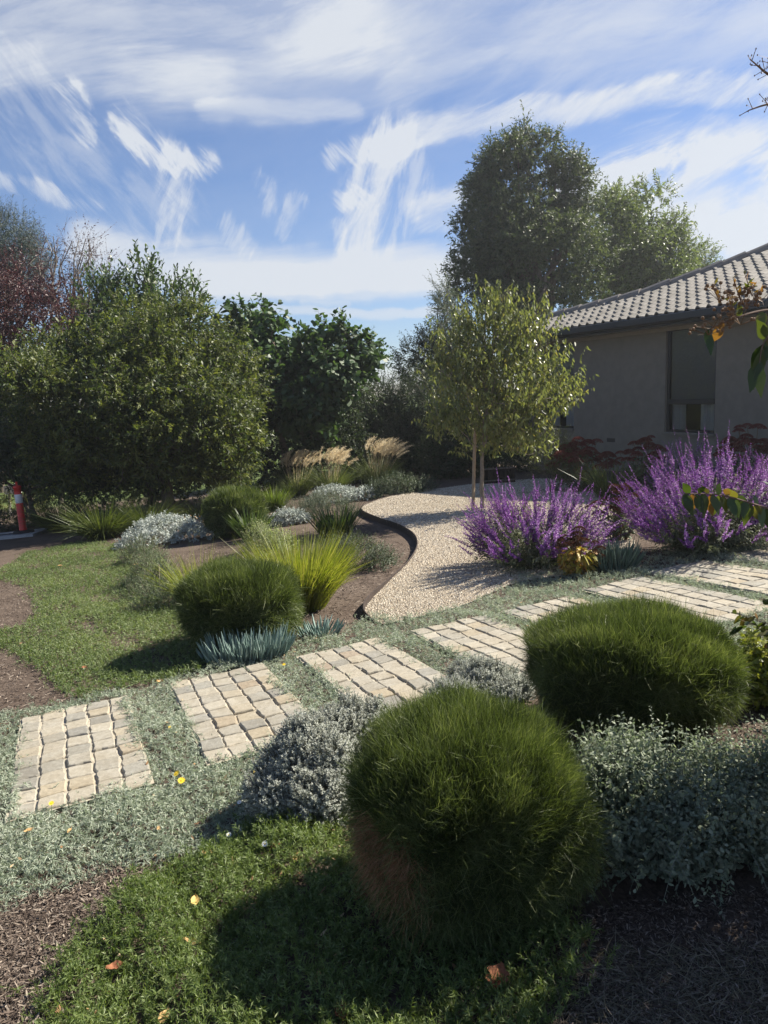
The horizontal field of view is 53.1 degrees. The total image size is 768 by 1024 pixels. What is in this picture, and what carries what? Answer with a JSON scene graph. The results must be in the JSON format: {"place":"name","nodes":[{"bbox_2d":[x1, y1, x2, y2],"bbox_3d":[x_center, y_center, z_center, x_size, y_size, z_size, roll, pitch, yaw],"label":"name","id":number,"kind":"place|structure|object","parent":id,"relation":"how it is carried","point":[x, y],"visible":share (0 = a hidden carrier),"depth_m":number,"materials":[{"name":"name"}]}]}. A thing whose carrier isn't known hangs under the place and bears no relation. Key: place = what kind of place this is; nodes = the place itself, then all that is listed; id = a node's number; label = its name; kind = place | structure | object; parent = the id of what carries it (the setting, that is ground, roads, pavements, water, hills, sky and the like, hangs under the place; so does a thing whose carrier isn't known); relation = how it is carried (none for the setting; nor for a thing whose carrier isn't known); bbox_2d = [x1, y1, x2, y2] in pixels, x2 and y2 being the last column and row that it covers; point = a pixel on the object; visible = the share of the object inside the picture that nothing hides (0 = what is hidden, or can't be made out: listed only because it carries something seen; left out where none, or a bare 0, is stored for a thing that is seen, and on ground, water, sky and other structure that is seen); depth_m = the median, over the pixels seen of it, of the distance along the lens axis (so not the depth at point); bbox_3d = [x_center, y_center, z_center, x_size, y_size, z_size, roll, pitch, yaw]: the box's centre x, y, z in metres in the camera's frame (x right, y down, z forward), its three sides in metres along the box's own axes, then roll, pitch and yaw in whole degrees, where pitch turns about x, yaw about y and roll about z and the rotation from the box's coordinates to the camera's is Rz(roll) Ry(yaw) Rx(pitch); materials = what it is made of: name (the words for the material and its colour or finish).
{"place":"outdoors","nodes":[
{"label":"outdoors","id":0,"kind":"place"},
{"bbox_2d":[8,489,104,536],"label":"dark grass","id":1,"kind":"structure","parent":0,"point":[45,522],"depth_m":16.47,"materials":[{"name":"green plant"}]},
{"bbox_2d":[5,695,153,824],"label":"path","id":2,"kind":"structure","parent":0,"point":[84,751],"depth_m":4.04,"materials":[{"name":"stone"}]},
{"bbox_2d":[42,487,157,541],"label":"dark grass","id":3,"kind":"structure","parent":0,"point":[98,528],"depth_m":14.27,"materials":[{"name":"green plant"}]},
{"bbox_2d":[92,491,188,530],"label":"dark grass","id":4,"kind":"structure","parent":0,"point":[171,511],"depth_m":14.85,"materials":[{"name":"green plant"}]},
{"bbox_2d":[167,493,207,518],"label":"dark grass","id":5,"kind":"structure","parent":0,"point":[189,511],"depth_m":16.38,"materials":[{"name":"green plant"}]},
{"bbox_2d":[169,663,312,765],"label":"path","id":6,"kind":"structure","parent":0,"point":[233,712],"depth_m":4.51,"materials":[{"name":"stone"}]},
{"bbox_2d":[260,480,295,510],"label":"lime grass","id":7,"kind":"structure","parent":0,"point":[276,500],"depth_m":16.20,"materials":[{"name":"green plant"}]},
{"bbox_2d":[261,448,328,496],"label":"fountain grass","id":8,"kind":"object","parent":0,"point":[301,488],"depth_m":19.21,"materials":[{"name":"plant"}]},
{"bbox_2d":[297,446,365,493],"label":"fountain grass","id":9,"kind":"object","parent":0,"point":[333,478],"depth_m":18.95,"materials":[{"name":"plant"}]},
{"bbox_2d":[297,637,446,710],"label":"path","id":10,"kind":"structure","parent":0,"point":[375,669],"depth_m":4.94,"materials":[{"name":"stone"}]},
{"bbox_2d":[344,436,411,485],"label":"fountain grass","id":11,"kind":"object","parent":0,"point":[377,472],"depth_m":19.65,"materials":[{"name":"plant"}]},
{"bbox_2d":[0,396,767,1023],"bbox_3d":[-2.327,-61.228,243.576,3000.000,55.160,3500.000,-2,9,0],"label":"ground","id":12,"kind":"structure","parent":0,"point":[14,548],"depth_m":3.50,"materials":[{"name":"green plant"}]},
{"bbox_2d":[3,485,21,512],"bbox_3d":[-10.898,-0.288,22.650,0.410,1.061,0.400,-2,9,0],"label":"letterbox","id":13,"kind":"object","parent":12,"relation":"on","point":[4,487],"visible":0.23,"depth_m":22.40,"materials":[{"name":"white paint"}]},
{"bbox_2d":[0,507,38,531],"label":"hedge","id":14,"kind":"object","parent":12,"relation":"on","point":[4,513],"visible":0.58,"depth_m":18.59,"materials":[{"name":"green plant"}]},
{"bbox_2d":[0,528,47,539],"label":"drain slab","id":15,"kind":"structure","parent":12,"relation":"on","point":[6,535],"depth_m":16.56,"materials":[{"name":"concrete"}]},
{"bbox_2d":[12,482,34,534],"bbox_3d":[-7.913,-0.096,16.761,0.435,1.139,0.435,1,9,22],"label":"bollard","id":16,"kind":"object","parent":15,"relation":"on","point":[23,529],"visible":0.99,"depth_m":16.70,"materials":[{"name":"plastic"}]},
{"bbox_2d":[0,490,53,525],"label":"sunlit shrub","id":17,"kind":"object","parent":12,"relation":"on","point":[7,498],"visible":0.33,"depth_m":20.08,"materials":[{"name":"green plant"}]},
{"bbox_2d":[0,195,65,492],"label":"grey green tree","id":18,"kind":"object","parent":12,"relation":"on","point":[12,229],"visible":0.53,"depth_m":30.32,"materials":[{"name":"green plant"}]},
{"bbox_2d":[0,238,104,500],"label":"burgundy tree","id":19,"kind":"object","parent":12,"relation":"on","point":[33,300],"visible":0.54,"depth_m":22.77,"materials":[{"name":"red plant"}]},
{"bbox_2d":[0,366,144,524],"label":"broad shrub","id":20,"kind":"object","parent":12,"relation":"on","point":[10,463],"visible":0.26,"depth_m":18.76,"materials":[{"name":"green plant"}]},
{"bbox_2d":[20,208,130,504],"bbox_3d":[-9.789,-5.049,25.323,4.332,9.838,2.871,-1,9,7],"label":"bare tree","id":21,"kind":"object","parent":12,"relation":"on","point":[76,270],"visible":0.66,"depth_m":24.98,"materials":[{"name":"grey plant"}]},
{"bbox_2d":[0,539,220,703],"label":"lawn","id":22,"kind":"structure","parent":12,"relation":"on","point":[139,621],"depth_m":7.05,"materials":[{"name":"green plant"}]},
{"bbox_2d":[0,280,278,511],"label":"round tree","id":23,"kind":"object","parent":12,"relation":"on","point":[145,416],"visible":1,"depth_m":16.20,"materials":[{"name":"green plant"}]},
{"bbox_2d":[70,239,216,508],"bbox_3d":[-6.174,-3.469,20.025,3.448,7.095,3.198,4,11,35],"label":"magnolia","id":24,"kind":"object","parent":12,"relation":"on","point":[149,282],"visible":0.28,"depth_m":19.49,"materials":[{"name":"green plant"}]},
{"bbox_2d":[110,533,184,609],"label":"grey shrub","id":25,"kind":"object","parent":12,"relation":"on","point":[149,551],"visible":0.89,"depth_m":8.90,"materials":[{"name":"green plant"}]},
{"bbox_2d":[111,509,226,550],"bbox_3d":[-3.569,0.320,13.182,1.920,0.636,1.940,-2,9,0],"label":"silver cushion","id":26,"kind":"object","parent":12,"relation":"on","point":[189,525],"visible":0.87,"depth_m":12.78,"materials":[{"name":"grey plant"}]},
{"bbox_2d":[178,777,185,788],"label":"yellow daisy","id":27,"kind":"object","parent":12,"relation":"on","point":[181,780],"visible":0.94,"depth_m":3.60,"materials":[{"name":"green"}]},
{"bbox_2d":[135,538,249,595],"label":"lime grass","id":28,"kind":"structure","parent":12,"relation":"on","point":[169,579],"depth_m":7.72,"materials":[{"name":"green plant"}]},
{"bbox_2d":[192,479,270,538],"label":"ball shrub","id":29,"kind":"object","parent":12,"relation":"on","point":[219,503],"visible":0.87,"depth_m":12.48,"materials":[{"name":"green plant"}]},
{"bbox_2d":[167,550,312,654],"bbox_3d":[-1.121,0.745,6.013,1.117,0.944,1.117,-2,9,0],"label":"ball shrub","id":30,"kind":"object","parent":12,"relation":"on","point":[215,596],"visible":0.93,"depth_m":5.70,"materials":[{"name":"green plant"}]},
{"bbox_2d":[90,374,389,510],"bbox_3d":[-4.022,-2.100,21.769,8.953,4.142,3.747,-3,9,-5],"label":"dark hedge","id":31,"kind":"object","parent":12,"relation":"on","point":[352,434],"visible":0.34,"depth_m":21.33,"materials":[{"name":"green plant"}]},
{"bbox_2d":[196,618,297,667],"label":"chalk sticks","id":32,"kind":"object","parent":12,"relation":"on","point":[253,648],"visible":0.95,"depth_m":5.49,"materials":[{"name":"teal plant"}]},
{"bbox_2d":[223,500,276,539],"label":"strappy plant","id":33,"kind":"object","parent":12,"relation":"on","point":[244,523],"visible":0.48,"depth_m":11.93,"materials":[{"name":"green plant"}]},
{"bbox_2d":[233,516,301,554],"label":"cream shrub","id":34,"kind":"object","parent":12,"relation":"on","point":[267,532],"visible":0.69,"depth_m":10.55,"materials":[{"name":"green plant"}]},
{"bbox_2d":[266,507,312,526],"bbox_3d":[-1.720,0.110,13.627,0.924,0.441,0.780,-2,9,0],"label":"silver cushion","id":35,"kind":"object","parent":12,"relation":"on","point":[293,514],"visible":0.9,"depth_m":13.44,"materials":[{"name":"grey plant"}]},
{"bbox_2d":[195,292,393,484],"bbox_3d":[-2.530,-3.139,20.675,5.657,5.487,4.129,-2,9,0],"label":"fig tree","id":36,"kind":"object","parent":12,"relation":"on","point":[317,371],"visible":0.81,"depth_m":19.75,"materials":[{"name":"green plant"}]},
{"bbox_2d":[236,706,358,840],"bbox_3d":[-0.346,1.101,3.242,0.548,0.483,0.557,-2,9,0],"label":"santolina","id":37,"kind":"object","parent":12,"relation":"on","point":[302,769],"visible":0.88,"depth_m":3.15,"materials":[{"name":"grey plant"}]},
{"bbox_2d":[224,520,387,613],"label":"lime grass","id":38,"kind":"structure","parent":12,"relation":"on","point":[324,576],"depth_m":6.81,"materials":[{"name":"green plant"}]},
{"bbox_2d":[0,804,620,1023],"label":"green ground cover","id":39,"kind":"object","parent":12,"relation":"on","point":[148,881],"visible":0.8,"depth_m":2.29,"materials":[{"name":"green plant"}]},
{"bbox_2d":[105,960,122,968],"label":"fallen leaf","id":40,"kind":"object","parent":39,"relation":"on","point":[113,965],"visible":1,"depth_m":2.35,"materials":[{"name":"orange plant"}]},
{"bbox_2d":[158,1009,169,1022],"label":"fallen leaf","id":41,"kind":"object","parent":39,"relation":"on","point":[164,1012],"visible":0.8,"depth_m":2.12,"materials":[{"name":"yellow plant"}]},
{"bbox_2d":[191,893,199,904],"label":"fallen leaf","id":42,"kind":"object","parent":39,"relation":"on","point":[195,898],"visible":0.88,"depth_m":2.64,"materials":[{"name":"yellow plant"}]},
{"bbox_2d":[335,1002,348,1018],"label":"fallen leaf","id":43,"kind":"object","parent":39,"relation":"on","point":[341,1011],"visible":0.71,"depth_m":2.06,"materials":[{"name":"green plant"}]},
{"bbox_2d":[485,962,509,988],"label":"fallen leaf","id":44,"kind":"object","parent":39,"relation":"on","point":[494,969],"visible":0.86,"depth_m":2.13,"materials":[{"name":"brown plant"}]},
{"bbox_2d":[295,614,344,639],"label":"chalk sticks","id":45,"kind":"object","parent":12,"relation":"on","point":[325,627],"visible":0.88,"depth_m":5.98,"materials":[{"name":"teal plant"}]},
{"bbox_2d":[275,483,367,520],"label":"grey shrub","id":46,"kind":"object","parent":12,"relation":"on","point":[314,504],"visible":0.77,"depth_m":14.01,"materials":[{"name":"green plant"}]},
{"bbox_2d":[305,498,369,539],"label":"strappy plant","id":47,"kind":"object","parent":12,"relation":"on","point":[349,518],"visible":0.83,"depth_m":11.15,"materials":[{"name":"green plant"}]},
{"bbox_2d":[302,482,382,507],"bbox_3d":[-0.876,-0.372,16.691,1.752,0.523,1.254,-2,9,0],"label":"silver cushion","id":48,"kind":"object","parent":12,"relation":"on","point":[350,491],"visible":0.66,"depth_m":16.47,"materials":[{"name":"grey plant"}]},
{"bbox_2d":[311,687,392,751],"bbox_3d":[-0.150,1.040,3.705,0.474,0.385,0.478,-2,9,0],"label":"santolina","id":49,"kind":"object","parent":12,"relation":"on","point":[348,715],"visible":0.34,"depth_m":3.64,"materials":[{"name":"grey plant"}]},
{"bbox_2d":[302,525,405,571],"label":"grey shrub","id":50,"kind":"object","parent":12,"relation":"on","point":[372,554],"visible":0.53,"depth_m":8.59,"materials":[{"name":"green plant"}]},
{"bbox_2d":[7,541,723,1023],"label":"leaf litter","id":51,"kind":"object","parent":12,"relation":"on","point":[281,873],"visible":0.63,"depth_m":2.60,"materials":[{"name":"brown plant"}]},
{"bbox_2d":[0,534,767,911],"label":"silver ground cover","id":52,"kind":"object","parent":12,"relation":"on","point":[40,830],"visible":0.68,"depth_m":3.84,"materials":[{"name":"green plant"}]},
{"bbox_2d":[361,490,417,620],"bbox_3d":[-0.028,0.264,11.608,1.244,0.500,10.629,-1,9,5],"label":"steel edging","id":53,"kind":"object","parent":12,"relation":"on","point":[373,593],"visible":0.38,"depth_m":10.59,"materials":[{"name":"brown metal"}]},
{"bbox_2d":[357,467,441,499],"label":"grey shrub","id":54,"kind":"object","parent":12,"relation":"on","point":[385,488],"visible":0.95,"depth_m":16.43,"materials":[{"name":"green plant"}]},
{"bbox_2d":[347,355,470,478],"bbox_3d":[0.800,-2.542,21.877,5.229,3.891,3.206,6,12,45],"label":"grey hedge","id":55,"kind":"object","parent":12,"relation":"on","point":[397,417],"visible":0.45,"depth_m":21.86,"materials":[{"name":"green plant"}]},
{"bbox_2d":[383,288,504,418],"bbox_3d":[2.075,-4.395,25.701,4.366,5.881,3.331,-2,9,0],"label":"dark tree","id":56,"kind":"object","parent":12,"relation":"on","point":[414,357],"visible":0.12,"depth_m":25.22,"materials":[{"name":"green plant"}]},
{"bbox_2d":[423,260,480,404],"bbox_3d":[2.182,-4.686,24.512,1.938,6.616,1.868,6,12,45],"label":"silver tree","id":57,"kind":"object","parent":12,"relation":"on","point":[448,319],"visible":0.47,"depth_m":24.21,"materials":[{"name":"grey plant"}]},
{"bbox_2d":[323,663,618,968],"bbox_3d":[0.268,0.981,2.536,0.943,0.853,0.913,-2,9,0],"label":"ball shrub","id":58,"kind":"object","parent":12,"relation":"on","point":[472,803],"visible":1,"depth_m":2.28,"materials":[{"name":"green plant"}]},
{"bbox_2d":[471,430,476,509],"bbox_3d":[1.459,-0.607,12.483,0.123,1.425,0.054,-5,9,-17],"label":"timber stake","id":59,"kind":"object","parent":12,"relation":"on","point":[474,466],"visible":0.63,"depth_m":12.46,"materials":[{"name":"brown wood"}]},
{"bbox_2d":[413,375,536,479],"bbox_3d":[2.616,-2.078,19.790,3.880,3.189,2.586,-2,9,0],"label":"shaded hedge","id":60,"kind":"object","parent":12,"relation":"on","point":[505,460],"visible":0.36,"depth_m":19.48,"materials":[{"name":"green plant"}]},
{"bbox_2d":[423,652,535,704],"bbox_3d":[0.526,0.946,4.414,0.699,0.310,0.736,-2,9,0],"label":"santolina","id":61,"kind":"object","parent":12,"relation":"on","point":[498,673],"visible":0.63,"depth_m":4.28,"materials":[{"name":"grey plant"}]},
{"bbox_2d":[362,478,635,623],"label":"gravel","id":62,"kind":"structure","parent":12,"relation":"on","point":[431,582],"depth_m":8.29,"materials":[{"name":"beige gravel"}]},
{"bbox_2d":[411,273,599,507],"bbox_3d":[1.915,-1.896,12.419,2.917,3.850,2.441,1,9,22],"label":"pear tree","id":63,"kind":"object","parent":62,"relation":"on","point":[496,399],"visible":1,"depth_m":12.26,"materials":[{"name":"green plant"}]},
{"bbox_2d":[547,436,619,491],"bbox_3d":[3.539,-0.851,13.622,1.302,1.004,0.983,-2,9,0],"label":"sedum","id":64,"kind":"object","parent":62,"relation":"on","point":[585,452],"visible":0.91,"depth_m":13.58,"materials":[{"name":"brown"}]},
{"bbox_2d":[584,483,645,540],"bbox_3d":[2.599,0.007,8.612,0.647,0.650,0.608,-2,9,0],"label":"sedum","id":65,"kind":"object","parent":62,"relation":"on","point":[624,528],"visible":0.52,"depth_m":8.55,"materials":[{"name":"green"}]},
{"bbox_2d":[484,466,514,483],"bbox_3d":[2.513,-0.773,16.877,0.781,0.463,0.090,2,10,28],"label":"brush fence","id":66,"kind":"object","parent":12,"relation":"on","point":[491,475],"visible":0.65,"depth_m":16.84,"materials":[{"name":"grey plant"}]},
{"bbox_2d":[428,99,627,431],"bbox_3d":[5.650,-8.766,29.187,6.747,12.730,6.137,-10,11,-41],"label":"tall tree","id":67,"kind":"object","parent":12,"relation":"on","point":[509,235],"visible":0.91,"depth_m":27.87,"materials":[{"name":"green plant"}]},
{"bbox_2d":[444,467,628,575],"bbox_3d":[1.545,0.090,7.645,1.810,1.076,1.566,-6,9,-23],"label":"salvia bush","id":68,"kind":"object","parent":12,"relation":"on","point":[512,545],"visible":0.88,"depth_m":7.50,"materials":[{"name":"purple plant"}]},
{"bbox_2d":[520,423,593,491],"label":"shaded shrub","id":69,"kind":"object","parent":12,"relation":"on","point":[553,468],"visible":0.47,"depth_m":13.88,"materials":[{"name":"green plant"}]},
{"bbox_2d":[551,526,605,575],"bbox_3d":[1.798,0.377,7.111,0.516,0.512,0.455,-2,9,0],"label":"sedum","id":70,"kind":"object","parent":12,"relation":"on","point":[570,560],"visible":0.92,"depth_m":7.04,"materials":[{"name":"yellow plant"}]},
{"bbox_2d":[421,926,767,1023],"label":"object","id":71,"kind":"structure","parent":12,"relation":"on","point":[687,978],"depth_m":2.08,"materials":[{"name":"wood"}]},
{"bbox_2d":[584,535,646,572],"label":"chalk sticks","id":72,"kind":"object","parent":12,"relation":"on","point":[617,558],"visible":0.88,"depth_m":7.07,"materials":[{"name":"teal plant"}]},
{"bbox_2d":[491,243,767,472],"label":"house","id":73,"kind":"structure","parent":12,"relation":"on","point":[654,365],"depth_m":15.56,"materials":[{"name":"grey paint"}]},
{"bbox_2d":[543,342,574,430],"bbox_3d":[4.250,-2.991,18.428,0.271,2.040,1.170,-6,10,-25],"label":"window","id":74,"kind":"structure","parent":73,"relation":"in","point":[569,419],"depth_m":18.37,"materials":[{"name":"grey metal"}]},
{"bbox_2d":[661,325,716,436],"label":"window","id":75,"kind":"structure","parent":73,"relation":"in","point":[691,369],"depth_m":15.01,"materials":[{"name":"grey glass"}]},
{"bbox_2d":[555,168,711,307],"bbox_3d":[9.895,-8.630,32.160,7.099,10.741,5.454,-2,9,0],"label":"leafy tree","id":76,"kind":"object","parent":12,"relation":"on","point":[647,255],"visible":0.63,"depth_m":30.64,"materials":[{"name":"green plant"}]},
{"bbox_2d":[509,588,759,748],"bbox_3d":[1.219,0.781,3.794,1.177,0.783,1.060,-2,9,0],"label":"ball shrub","id":77,"kind":"object","parent":12,"relation":"on","point":[633,658],"visible":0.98,"depth_m":3.49,"materials":[{"name":"green plant"}]},
{"bbox_2d":[609,435,669,490],"bbox_3d":[4.285,-0.826,12.947,0.957,0.940,0.791,-2,9,0],"label":"sedum","id":78,"kind":"object","parent":12,"relation":"on","point":[654,447],"visible":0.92,"depth_m":12.85,"materials":[{"name":"brown"}]},
{"bbox_2d":[561,703,767,920],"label":"saltbush","id":79,"kind":"object","parent":12,"relation":"on","point":[689,818],"visible":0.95,"depth_m":2.57,"materials":[{"name":"grey"}]},
{"bbox_2d":[605,421,767,561],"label":"salvia bush","id":80,"kind":"object","parent":12,"relation":"on","point":[710,533],"visible":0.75,"depth_m":7.28,"materials":[{"name":"purple plant"}]},
{"bbox_2d":[644,426,730,497],"bbox_3d":[4.459,-0.685,11.340,1.330,1.173,1.160,-2,9,0],"label":"salvia bush","id":81,"kind":"object","parent":12,"relation":"on","point":[658,469],"visible":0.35,"depth_m":11.25,"materials":[{"name":"purple plant"}]},
{"bbox_2d":[674,234,726,271],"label":"distant tree","id":82,"kind":"object","parent":12,"relation":"on","point":[710,258],"visible":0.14,"depth_m":34.36,"materials":[{"name":"green plant"}]},
{"bbox_2d":[682,48,767,648],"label":"crape myrtle","id":83,"kind":"object","parent":12,"relation":"on","point":[734,503],"visible":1,"depth_m":1.58,"materials":[{"name":"green plant"}]},
{"bbox_2d":[713,423,767,488],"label":"sedum","id":84,"kind":"object","parent":12,"relation":"on","point":[736,444],"visible":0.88,"depth_m":11.49,"materials":[{"name":"brown plant"}]},
{"bbox_2d":[734,446,767,497],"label":"salvia bush","id":85,"kind":"object","parent":12,"relation":"on","point":[760,466],"visible":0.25,"depth_m":9.47,"materials":[{"name":"purple plant"}]},
{"bbox_2d":[735,625,767,710],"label":"round leaf shrub","id":86,"kind":"object","parent":12,"relation":"on","point":[757,648],"visible":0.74,"depth_m":3.80,"materials":[{"name":"green plant"}]},
{"bbox_2d":[0,0,767,409],"label":"sky","id":87,"kind":"structure","parent":0,"point":[306,155],"materials":[{"name":"blue"}]},
{"bbox_2d":[411,615,535,677],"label":"path","id":88,"kind":"structure","parent":0,"point":[476,634],"depth_m":5.42,"materials":[{"name":"stone"}]},
{"bbox_2d":[501,596,594,621],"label":"path","id":89,"kind":"structure","parent":0,"point":[532,610],"depth_m":6.04,"materials":[{"name":"stone"}]},
{"bbox_2d":[570,456,652,497],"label":"dark grass","id":90,"kind":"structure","parent":0,"point":[600,485],"depth_m":12.38,"materials":[{"name":"green plant"}]},
{"bbox_2d":[583,577,767,626],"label":"path","id":91,"kind":"structure","parent":0,"point":[723,605],"depth_m":5.90,"materials":[{"name":"stone"}]},
{"bbox_2d":[650,560,767,595],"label":"path","id":92,"kind":"structure","parent":0,"point":[751,580],"depth_m":6.47,"materials":[{"name":"stone"}]},
{"bbox_2d":[724,547,767,565],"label":"path","id":93,"kind":"structure","parent":0,"point":[762,554],"depth_m":7.08,"materials":[{"name":"stone"}]}
]}

